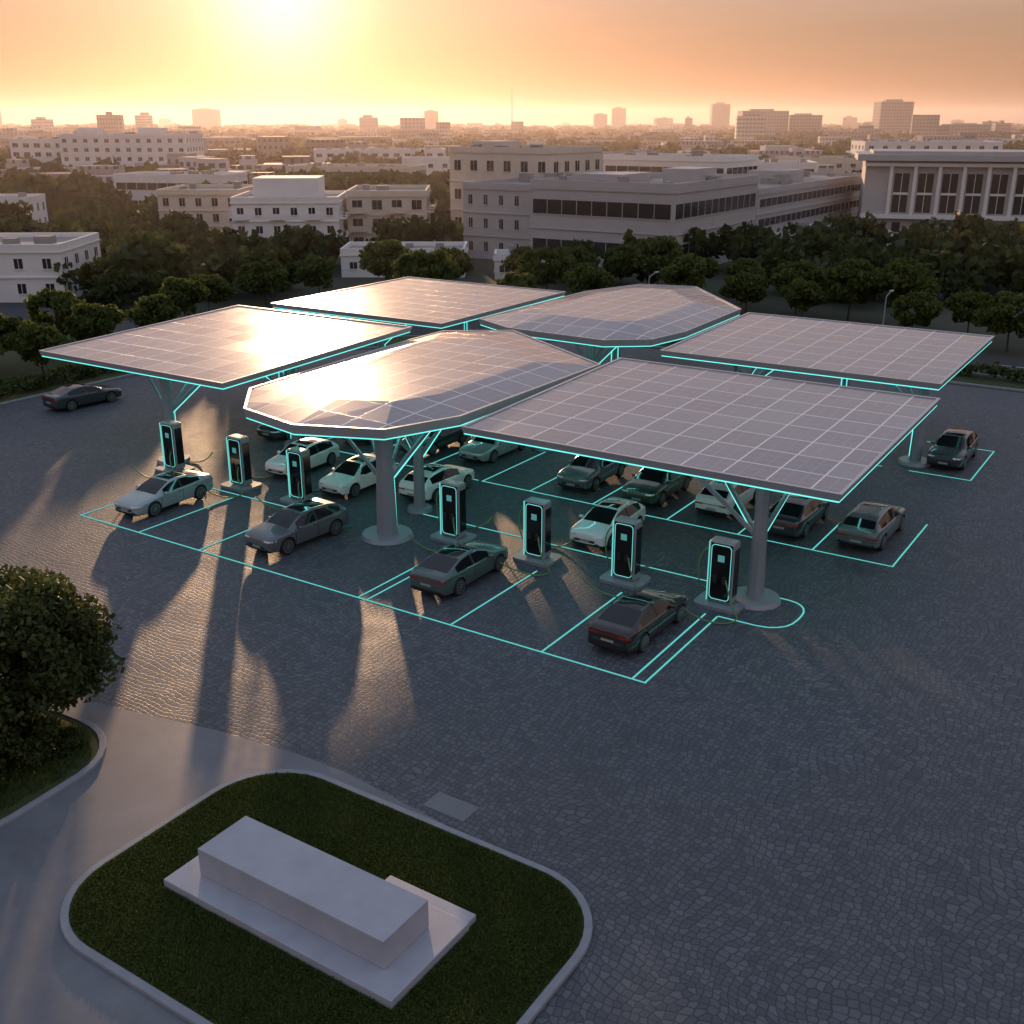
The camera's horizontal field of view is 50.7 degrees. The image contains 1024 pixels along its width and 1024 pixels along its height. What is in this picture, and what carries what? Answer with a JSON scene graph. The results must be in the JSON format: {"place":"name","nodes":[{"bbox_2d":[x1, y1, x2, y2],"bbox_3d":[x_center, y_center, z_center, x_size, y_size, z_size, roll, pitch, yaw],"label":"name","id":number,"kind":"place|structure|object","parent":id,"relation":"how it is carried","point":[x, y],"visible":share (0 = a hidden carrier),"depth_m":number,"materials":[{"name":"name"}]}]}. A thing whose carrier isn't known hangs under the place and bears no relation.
{"place":"outdoors","nodes":[
{"label":"outdoors","id":0,"kind":"place"},
{"bbox_2d":[0,193,47,223],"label":"walls","id":1,"kind":"structure","parent":0,"point":[34,199],"depth_m":205.87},
{"bbox_2d":[113,171,247,200],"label":"walls","id":2,"kind":"structure","parent":0,"point":[153,177],"depth_m":242.84,"materials":[{"name":"paint"}]},
{"bbox_2d":[0,698,441,1023],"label":"concrete path","id":3,"kind":"structure","parent":0,"point":[148,772],"depth_m":32.23,"materials":[{"name":"grey concrete"}]},
{"bbox_2d":[0,706,106,827],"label":"bed kerb","id":4,"kind":"structure","parent":3,"relation":"on","point":[65,784],"depth_m":34.77,"materials":[{"name":"concrete"}]},
{"bbox_2d":[0,710,98,819],"bbox_3d":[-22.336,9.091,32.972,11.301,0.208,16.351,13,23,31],"label":"grass","id":5,"kind":"structure","parent":4,"relation":"in","point":[74,757],"depth_m":34.99,"materials":[{"name":"plant"}]},
{"bbox_2d":[2,714,61,766],"bbox_3d":[-15.883,7.527,35.614,2.210,1.461,2.287,8,21,21],"label":"shrub","id":6,"kind":"object","parent":5,"relation":"on","point":[44,729],"visible":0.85,"depth_m":35.23,"materials":[{"name":"green plant"}]},
{"bbox_2d":[0,563,125,731],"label":"leafy tree","id":7,"kind":"object","parent":5,"relation":"on","point":[55,639],"visible":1,"depth_m":35.58,"materials":[{"name":"green plant"}]},
{"bbox_2d":[46,726,86,757],"bbox_3d":[-15.022,7.675,36.200,1.286,0.776,1.243,18,27,41],"label":"shrub","id":8,"kind":"object","parent":5,"relation":"on","point":[74,739],"visible":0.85,"depth_m":36.01,"materials":[{"name":"green plant"}]},
{"bbox_2d":[228,175,350,256],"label":"white apartment block","id":9,"kind":"structure","parent":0,"point":[268,206],"depth_m":165.26,"materials":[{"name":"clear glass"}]},
{"bbox_2d":[285,163,425,173],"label":"walls","id":10,"kind":"structure","parent":0,"point":[336,167],"depth_m":284.47,"materials":[{"name":"paint"}]},
{"bbox_2d":[313,148,445,162],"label":"walls","id":11,"kind":"structure","parent":0,"point":[324,152],"depth_m":411.21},
{"bbox_2d":[340,242,466,276],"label":"walls","id":12,"kind":"structure","parent":0,"point":[345,249],"depth_m":145.72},
{"bbox_2d":[0,342,1023,1023],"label":"cobbled car park","id":13,"kind":"structure","parent":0,"point":[814,814],"depth_m":40.33,"materials":[{"name":"grey stone"}]},
{"bbox_2d":[42,383,121,410],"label":"parked car","id":14,"kind":"object","parent":13,"relation":"on","point":[71,397],"visible":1,"depth_m":79.31,"materials":[{"name":"grey paint"}]},
{"bbox_2d":[114,470,212,515],"bbox_3d":[-19.168,-1.186,59.531,2.472,1.582,5.573,12,23,29],"label":"parked car","id":15,"kind":"object","parent":13,"relation":"on","point":[154,495],"visible":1,"depth_m":58.74,"materials":[{"name":"silver paint"}]},
{"bbox_2d":[130,420,212,477],"bbox_3d":[-20.546,-3.944,65.057,2.456,3.020,4.494,9,22,24],"label":"ev charger","id":16,"kind":"object","parent":13,"relation":"on","point":[172,445],"visible":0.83,"depth_m":64.86,"materials":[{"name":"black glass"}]},
{"bbox_2d":[38,305,411,464],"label":"solar canopy","id":17,"kind":"object","parent":13,"relation":"on","point":[228,347],"visible":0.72,"depth_m":70.25,"materials":[{"name":"glass"}]},
{"bbox_2d":[207,434,273,497],"bbox_3d":[-15.810,-2.889,62.150,2.447,3.020,4.546,10,22,25],"label":"ev charger","id":18,"kind":"object","parent":13,"relation":"on","point":[239,463],"visible":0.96,"depth_m":61.92,"materials":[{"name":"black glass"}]},
{"bbox_2d":[256,446,322,509],"bbox_3d":[-11.827,-2.006,59.716,2.622,3.020,4.391,8,22,22],"label":"ev charger","id":19,"kind":"object","parent":13,"relation":"on","point":[298,467],"visible":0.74,"depth_m":59.50,"materials":[{"name":"black metal"}]},
{"bbox_2d":[245,498,348,554],"bbox_3d":[-10.787,0.593,54.371,2.473,1.758,5.423,14,24,35],"label":"parked car","id":20,"kind":"object","parent":13,"relation":"on","point":[286,530],"visible":1,"depth_m":53.53,"materials":[{"name":"grey paint"}]},
{"bbox_2d":[265,437,339,476],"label":"parked car","id":21,"kind":"object","parent":13,"relation":"on","point":[323,451],"visible":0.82,"depth_m":65.22,"materials":[{"name":"white paint"}]},
{"bbox_2d":[60,769,592,1023],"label":"island kerb","id":22,"kind":"structure","parent":13,"relation":"on","point":[185,1013],"depth_m":28.52,"materials":[{"name":"concrete"}]},
{"bbox_2d":[68,773,583,1023],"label":"grass island","id":23,"kind":"structure","parent":22,"relation":"on","point":[289,963],"depth_m":27.97,"materials":[{"name":"plant"}]},
{"bbox_2d":[164,816,475,1008],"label":"stone plinth","id":24,"kind":"structure","parent":23,"relation":"on","point":[390,941],"depth_m":28.00,"materials":[{"name":"white stone"}]},
{"bbox_2d":[319,453,396,496],"bbox_3d":[-8.884,-2.226,62.300,2.473,1.648,4.917,13,23,31],"label":"parked car","id":25,"kind":"object","parent":13,"relation":"on","point":[353,476],"visible":0.79,"depth_m":61.07,"materials":[{"name":"white paint"}]},
{"bbox_2d":[271,277,565,347],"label":"solar canopy","id":26,"kind":"object","parent":13,"relation":"on","point":[431,303],"visible":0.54,"depth_m":88.78,"materials":[{"name":"glass"}]},
{"bbox_2d":[243,330,600,545],"bbox_3d":[-4.569,-5.735,64.949,15.000,6.420,26.700,13,23,31],"label":"solar canopy","id":27,"kind":"object","parent":13,"relation":"on","point":[420,388],"visible":0.89,"depth_m":58.25,"materials":[{"name":"glass"}]},
{"bbox_2d":[399,425,469,455],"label":"parked car","id":28,"kind":"object","parent":13,"relation":"on","point":[446,437],"visible":0.38,"depth_m":69.13,"materials":[{"name":"grey paint"}]},
{"bbox_2d":[399,463,473,502],"bbox_3d":[-4.220,-1.918,61.451,2.473,1.648,4.917,13,23,31],"label":"parked car","id":29,"kind":"object","parent":13,"relation":"on","point":[435,475],"visible":0.69,"depth_m":60.06,"materials":[{"name":"white paint"}]},
{"bbox_2d":[423,792,478,820],"bbox_3d":[-1.889,9.114,33.462,1.550,0.001,0.850,13,23,31],"label":"manhole cover","id":30,"kind":"object","parent":13,"relation":"on","point":[451,806],"visible":1,"depth_m":33.45,"materials":[{"name":"metal"}]},
{"bbox_2d":[409,479,492,551],"bbox_3d":[-3.096,-0.060,54.357,2.447,3.020,4.568,10,22,26],"label":"ev charger","id":31,"kind":"object","parent":13,"relation":"on","point":[452,497],"visible":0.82,"depth_m":54.14,"materials":[{"name":"black metal"}]},
{"bbox_2d":[409,541,507,595],"bbox_3d":[-2.348,2.319,49.874,2.473,1.582,5.573,12,23,30],"label":"parked car","id":32,"kind":"object","parent":13,"relation":"on","point":[454,568],"visible":1,"depth_m":48.49,"materials":[{"name":"grey paint"}]},
{"bbox_2d":[459,436,524,462],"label":"parked car","id":33,"kind":"object","parent":13,"relation":"on","point":[478,449],"visible":0.58,"depth_m":66.90,"materials":[{"name":"silver paint"}]},
{"bbox_2d":[499,497,574,575],"bbox_3d":[1.157,0.883,51.760,2.560,3.020,4.428,9,22,23],"label":"ev charger","id":34,"kind":"object","parent":13,"relation":"on","point":[537,546],"visible":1,"depth_m":51.57,"materials":[{"name":"black plastic"}]},
{"bbox_2d":[80,437,994,682],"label":"parking bay lines","id":35,"kind":"object","parent":13,"relation":"on","point":[673,656],"visible":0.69,"depth_m":50.40,"materials":[{"name":"teal paint"}]},
{"bbox_2d":[557,455,627,491],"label":"parked car","id":36,"kind":"object","parent":13,"relation":"on","point":[579,472],"visible":0.65,"depth_m":61.90,"materials":[{"name":"grey paint"}]},
{"bbox_2d":[570,497,645,548],"bbox_3d":[4.899,0.432,54.976,2.473,1.648,4.917,13,23,31],"label":"parked car","id":37,"kind":"object","parent":13,"relation":"on","point":[593,525],"visible":0.81,"depth_m":53.99,"materials":[{"name":"white paint"}]},
{"bbox_2d":[479,284,740,362],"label":"solar canopy","id":38,"kind":"object","parent":13,"relation":"on","point":[615,319],"visible":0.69,"depth_m":79.80,"materials":[{"name":"glass"}]},
{"bbox_2d":[582,515,664,597],"bbox_3d":[5.178,1.777,49.295,2.466,3.020,4.481,9,22,24],"label":"ev charger","id":39,"kind":"object","parent":13,"relation":"on","point":[624,570],"visible":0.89,"depth_m":49.12,"materials":[{"name":"black plastic"}]},
{"bbox_2d":[588,587,687,653],"bbox_3d":[5.308,4.185,44.734,2.473,1.582,5.573,13,24,32],"label":"parked car","id":40,"kind":"object","parent":13,"relation":"on","point":[630,622],"visible":1,"depth_m":43.32,"materials":[{"name":"red paint"}]},
{"bbox_2d":[621,467,692,505],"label":"parked car","id":41,"kind":"object","parent":13,"relation":"on","point":[647,486],"visible":0.7,"depth_m":59.58,"materials":[{"name":"green paint"}]},
{"bbox_2d":[461,357,940,610],"bbox_3d":[9.844,-2.310,55.720,18.900,6.280,17.250,13,23,31],"label":"solar canopy","id":42,"kind":"object","parent":13,"relation":"on","point":[765,436],"visible":0.93,"depth_m":52.60,"materials":[{"name":"glass"}]},
{"bbox_2d":[681,536,743,623],"bbox_3d":[9.047,2.641,46.916,2.447,3.020,4.573,10,22,26],"label":"ev charger","id":43,"kind":"object","parent":13,"relation":"on","point":[719,594],"visible":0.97,"depth_m":46.69,"materials":[{"name":"black plastic"}]},
{"bbox_2d":[695,480,755,517],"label":"parked car","id":44,"kind":"object","parent":13,"relation":"on","point":[706,500],"visible":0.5,"depth_m":57.59,"materials":[{"name":"white paint"}]},
{"bbox_2d":[768,494,829,537],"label":"parked car","id":45,"kind":"object","parent":13,"relation":"on","point":[798,516],"visible":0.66,"depth_m":54.89,"materials":[{"name":"grey paint"}]},
{"bbox_2d":[660,312,994,467],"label":"solar canopy","id":46,"kind":"object","parent":13,"relation":"on","point":[924,361],"visible":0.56,"depth_m":69.65,"materials":[{"name":"glass"}]},
{"bbox_2d":[836,501,905,550],"bbox_3d":[18.340,0.405,54.889,2.473,1.758,5.423,13,24,32],"label":"parked car","id":47,"kind":"object","parent":13,"relation":"on","point":[870,524],"visible":1,"depth_m":53.20,"materials":[{"name":"grey paint"}]},
{"bbox_2d":[926,427,979,469],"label":"parked car","id":48,"kind":"object","parent":13,"relation":"on","point":[951,447],"visible":1,"depth_m":65.92,"materials":[{"name":"grey paint"}]},
{"bbox_2d":[0,123,1023,405],"bbox_3d":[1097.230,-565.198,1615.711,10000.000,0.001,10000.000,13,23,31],"label":"ground","id":49,"kind":"structure","parent":0,"point":[774,301],"depth_m":125.90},
{"bbox_2d":[9,138,59,162],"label":"walls","id":50,"kind":"structure","parent":49,"relation":"on","point":[42,149],"depth_m":396.29,"materials":[{"name":"paint"}]},
{"bbox_2d":[0,232,100,301],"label":"white villa","id":51,"kind":"object","parent":49,"relation":"on","point":[28,261],"visible":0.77,"depth_m":125.37,"materials":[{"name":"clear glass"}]},
{"bbox_2d":[58,128,203,168],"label":"white apartment block","id":52,"kind":"structure","parent":49,"relation":"on","point":[85,146],"depth_m":367.10,"materials":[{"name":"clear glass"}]},
{"bbox_2d":[62,138,202,167],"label":"windows","id":53,"kind":"structure","parent":52,"relation":"in","point":[63,140],"depth_m":367.04,"materials":[{"name":"black glass"}]},
{"bbox_2d":[158,276,210,316],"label":"round tree","id":54,"kind":"object","parent":49,"relation":"on","point":[186,294],"visible":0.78,"depth_m":108.59,"materials":[{"name":"green plant"}]},
{"bbox_2d":[156,181,252,231],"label":"cream apartment block","id":55,"kind":"structure","parent":49,"relation":"on","point":[209,204],"depth_m":186.25,"materials":[{"name":"beige concrete"}]},
{"bbox_2d":[188,273,237,310],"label":"round tree","id":56,"kind":"object","parent":49,"relation":"on","point":[221,290],"visible":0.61,"depth_m":116.50,"materials":[{"name":"green plant"}]},
{"bbox_2d":[231,259,293,306],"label":"round tree","id":57,"kind":"object","parent":49,"relation":"on","point":[273,280],"visible":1,"depth_m":120.38,"materials":[{"name":"green plant"}]},
{"bbox_2d":[239,244,291,297],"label":"round tree","id":58,"kind":"object","parent":49,"relation":"on","point":[269,252],"visible":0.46,"depth_m":126.11,"materials":[{"name":"green plant"}]},
{"bbox_2d":[293,254,336,293],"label":"round tree","id":59,"kind":"object","parent":49,"relation":"on","point":[308,270],"visible":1,"depth_m":124.77,"materials":[{"name":"green plant"}]},
{"bbox_2d":[358,239,412,280],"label":"round tree","id":60,"kind":"object","parent":49,"relation":"on","point":[378,258],"visible":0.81,"depth_m":130.07,"materials":[{"name":"green plant"}]},
{"bbox_2d":[343,184,436,241],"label":"cream apartment block","id":61,"kind":"structure","parent":49,"relation":"on","point":[369,206],"depth_m":172.02,"materials":[{"name":"beige paint"}]},
{"bbox_2d":[390,248,458,280],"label":"round tree","id":62,"kind":"object","parent":49,"relation":"on","point":[437,265],"visible":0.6,"depth_m":115.42,"materials":[{"name":"green plant"}]},
{"bbox_2d":[0,181,1023,308],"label":"tree belt","id":63,"kind":"object","parent":49,"relation":"on","point":[968,253],"visible":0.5,"depth_m":143.03,"materials":[{"name":"green plant"}]},
{"bbox_2d":[0,123,1023,219],"bbox_3d":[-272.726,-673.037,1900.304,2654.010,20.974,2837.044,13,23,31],"label":"distant trees","id":64,"kind":"object","parent":49,"relation":"on","point":[60,191],"visible":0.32,"depth_m":511.18,"materials":[{"name":"green plant"}]},
{"bbox_2d":[0,112,1023,185],"bbox_3d":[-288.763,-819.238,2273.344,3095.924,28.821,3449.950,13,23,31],"label":"distant city buildings","id":65,"kind":"structure","parent":49,"relation":"on","point":[749,127],"depth_m":744.66,"materials":[{"name":"beige concrete"}]},
{"bbox_2d":[0,333,1023,402],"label":"grass verge","id":66,"kind":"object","parent":49,"relation":"on","point":[13,364],"depth_m":89.44,"materials":[{"name":"plant"}]},
{"bbox_2d":[2,319,74,371],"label":"round tree","id":67,"kind":"object","parent":66,"relation":"on","point":[30,340],"visible":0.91,"depth_m":86.12,"materials":[{"name":"green plant"}]},
{"bbox_2d":[23,288,85,335],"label":"round tree","id":68,"kind":"object","parent":66,"relation":"on","point":[60,303],"visible":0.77,"depth_m":96.35,"materials":[{"name":"green plant"}]},
{"bbox_2d":[0,364,109,396],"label":"hedge","id":69,"kind":"object","parent":66,"relation":"on","point":[46,380],"visible":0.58,"depth_m":85.64,"materials":[{"name":"green plant"}]},
{"bbox_2d":[62,302,127,340],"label":"round tree","id":70,"kind":"object","parent":66,"relation":"on","point":[85,321],"visible":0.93,"depth_m":93.51,"materials":[{"name":"green plant"}]},
{"bbox_2d":[125,293,180,327],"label":"round tree","id":71,"kind":"object","parent":66,"relation":"on","point":[162,308],"visible":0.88,"depth_m":100.49,"materials":[{"name":"green plant"}]},
{"bbox_2d":[0,335,1023,404],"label":"verge kerb","id":72,"kind":"structure","parent":49,"relation":"on","point":[132,374],"depth_m":86.68,"materials":[{"name":"concrete"}]},
{"bbox_2d":[462,175,564,259],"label":"walls","id":73,"kind":"structure","parent":49,"relation":"on","point":[493,219],"depth_m":162.41,"materials":[{"name":"paint"}]},
{"bbox_2d":[514,246,576,289],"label":"round tree","id":74,"kind":"object","parent":49,"relation":"on","point":[557,266],"visible":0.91,"depth_m":124.41,"materials":[{"name":"green plant"}]},
{"bbox_2d":[563,261,614,293],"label":"round tree","id":75,"kind":"object","parent":49,"relation":"on","point":[586,276],"visible":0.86,"depth_m":116.42,"materials":[{"name":"green plant"}]},
{"bbox_2d":[602,243,642,285],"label":"round tree","id":76,"kind":"object","parent":49,"relation":"on","point":[617,261],"visible":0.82,"depth_m":132.90,"materials":[{"name":"green plant"}]},
{"bbox_2d":[530,166,758,267],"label":"walls","id":77,"kind":"structure","parent":49,"relation":"on","point":[687,178],"depth_m":151.65,"materials":[{"name":"concrete"}]},
{"bbox_2d":[529,182,758,257],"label":"ledges and frames","id":78,"kind":"object","parent":77,"relation":"attached to","point":[638,209],"visible":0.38,"depth_m":150.36,"materials":[{"name":"concrete"}]},
{"bbox_2d":[533,193,755,256],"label":"windows","id":79,"kind":"structure","parent":77,"relation":"attached to","point":[646,211],"depth_m":150.47,"materials":[{"name":"black glass"}]},
{"bbox_2d":[629,235,684,284],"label":"round tree","id":80,"kind":"object","parent":49,"relation":"on","point":[662,251],"visible":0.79,"depth_m":129.15,"materials":[{"name":"green plant"}]},
{"bbox_2d":[602,150,758,173],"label":"office annex","id":81,"kind":"object","parent":49,"relation":"on","point":[722,163],"visible":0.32,"depth_m":208.36,"materials":[{"name":"white concrete"}]},
{"bbox_2d":[659,253,717,288],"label":"round tree","id":82,"kind":"object","parent":49,"relation":"on","point":[690,269],"visible":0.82,"depth_m":114.69,"materials":[{"name":"green plant"}]},
{"bbox_2d":[718,270,770,312],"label":"round tree","id":83,"kind":"object","parent":49,"relation":"on","point":[741,285],"visible":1,"depth_m":116.04,"materials":[{"name":"green plant"}]},
{"bbox_2d":[737,109,788,133],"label":"distant tower","id":84,"kind":"structure","parent":49,"relation":"on","point":[778,120],"depth_m":1109.36,"materials":[{"name":"concrete"}]},
{"bbox_2d":[769,259,827,313],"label":"round tree","id":85,"kind":"object","parent":49,"relation":"on","point":[807,270],"visible":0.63,"depth_m":115.50,"materials":[{"name":"green plant"}]},
{"bbox_2d":[748,168,861,230],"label":"office wing","id":86,"kind":"structure","parent":49,"relation":"on","point":[784,196],"depth_m":189.92,"materials":[{"name":"beige concrete"}]},
{"bbox_2d":[758,184,860,226],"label":"windows","id":87,"kind":"structure","parent":86,"relation":"in","point":[767,201],"depth_m":186.60,"materials":[{"name":"black glass"}]},
{"bbox_2d":[779,277,830,316],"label":"round tree","id":88,"kind":"object","parent":49,"relation":"on","point":[798,292],"visible":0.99,"depth_m":111.00,"materials":[{"name":"green plant"}]},
{"bbox_2d":[788,113,822,131],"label":"distant tower","id":89,"kind":"structure","parent":49,"relation":"on","point":[808,122],"depth_m":1129.17,"materials":[{"name":"concrete"}]},
{"bbox_2d":[775,156,862,172],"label":"walls","id":90,"kind":"structure","parent":49,"relation":"on","point":[846,163],"depth_m":316.98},
{"bbox_2d":[675,333,1023,380],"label":"hedge","id":91,"kind":"object","parent":49,"relation":"on","point":[994,370],"visible":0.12,"depth_m":87.93,"materials":[{"name":"green plant"}]},
{"bbox_2d":[823,258,882,320],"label":"round tree","id":92,"kind":"object","parent":49,"relation":"on","point":[859,275],"visible":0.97,"depth_m":111.15,"materials":[{"name":"green plant"}]},
{"bbox_2d":[872,99,913,131],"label":"distant tower","id":93,"kind":"structure","parent":49,"relation":"on","point":[892,115],"depth_m":1127.49,"materials":[{"name":"concrete"}]},
{"bbox_2d":[872,256,940,324],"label":"round tree","id":94,"kind":"object","parent":49,"relation":"on","point":[904,275],"visible":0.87,"depth_m":108.61,"materials":[{"name":"green plant"}]},
{"bbox_2d":[889,290,942,327],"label":"round tree","id":95,"kind":"object","parent":49,"relation":"on","point":[927,309],"visible":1,"depth_m":102.03,"materials":[{"name":"green plant"}]},
{"bbox_2d":[850,140,1003,153],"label":"walls","id":96,"kind":"structure","parent":49,"relation":"on","point":[932,144],"depth_m":396.92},
{"bbox_2d":[943,291,991,332],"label":"round tree","id":97,"kind":"object","parent":49,"relation":"on","point":[963,307],"visible":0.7,"depth_m":104.37,"materials":[{"name":"green plant"}]},
{"bbox_2d":[970,290,1023,351],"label":"round tree","id":98,"kind":"object","parent":49,"relation":"on","point":[999,311],"visible":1,"depth_m":96.89,"materials":[{"name":"green plant"}]},
{"bbox_2d":[0,302,1023,377],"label":"road","id":99,"kind":"structure","parent":0,"point":[12,309],"depth_m":110.17,"materials":[{"name":"asphalt"}]},
{"bbox_2d":[0,0,1023,123],"label":"sky","id":100,"kind":"structure","parent":0,"point":[62,61],"materials":[{"name":"orange"}]},
{"bbox_2d":[449,140,602,222],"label":"office tower block","id":101,"kind":"structure","parent":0,"point":[484,160],"depth_m":188.35,"materials":[{"name":"beige concrete"}]},
{"bbox_2d":[454,159,598,222],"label":"windows","id":102,"kind":"structure","parent":101,"relation":"in","point":[490,164],"depth_m":187.93,"materials":[{"name":"black glass"}]},
{"bbox_2d":[857,161,1023,235],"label":"walls","id":103,"kind":"structure","parent":0,"point":[873,189],"depth_m":189.89,"materials":[{"name":"concrete"}]},
{"bbox_2d":[854,149,1023,161],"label":"roof overhang","id":104,"kind":"object","parent":103,"relation":"on","point":[976,155],"visible":1,"depth_m":186.33,"materials":[{"name":"concrete"}]},
{"bbox_2d":[860,162,1023,220],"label":"columns","id":105,"kind":"structure","parent":103,"relation":"attached to","point":[1007,217],"depth_m":187.49,"materials":[{"name":"white concrete"}]},
{"bbox_2d":[891,173,1023,231],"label":"tall windows","id":106,"kind":"structure","parent":103,"relation":"attached to","point":[968,201],"depth_m":188.36,"materials":[{"name":"black glass"}]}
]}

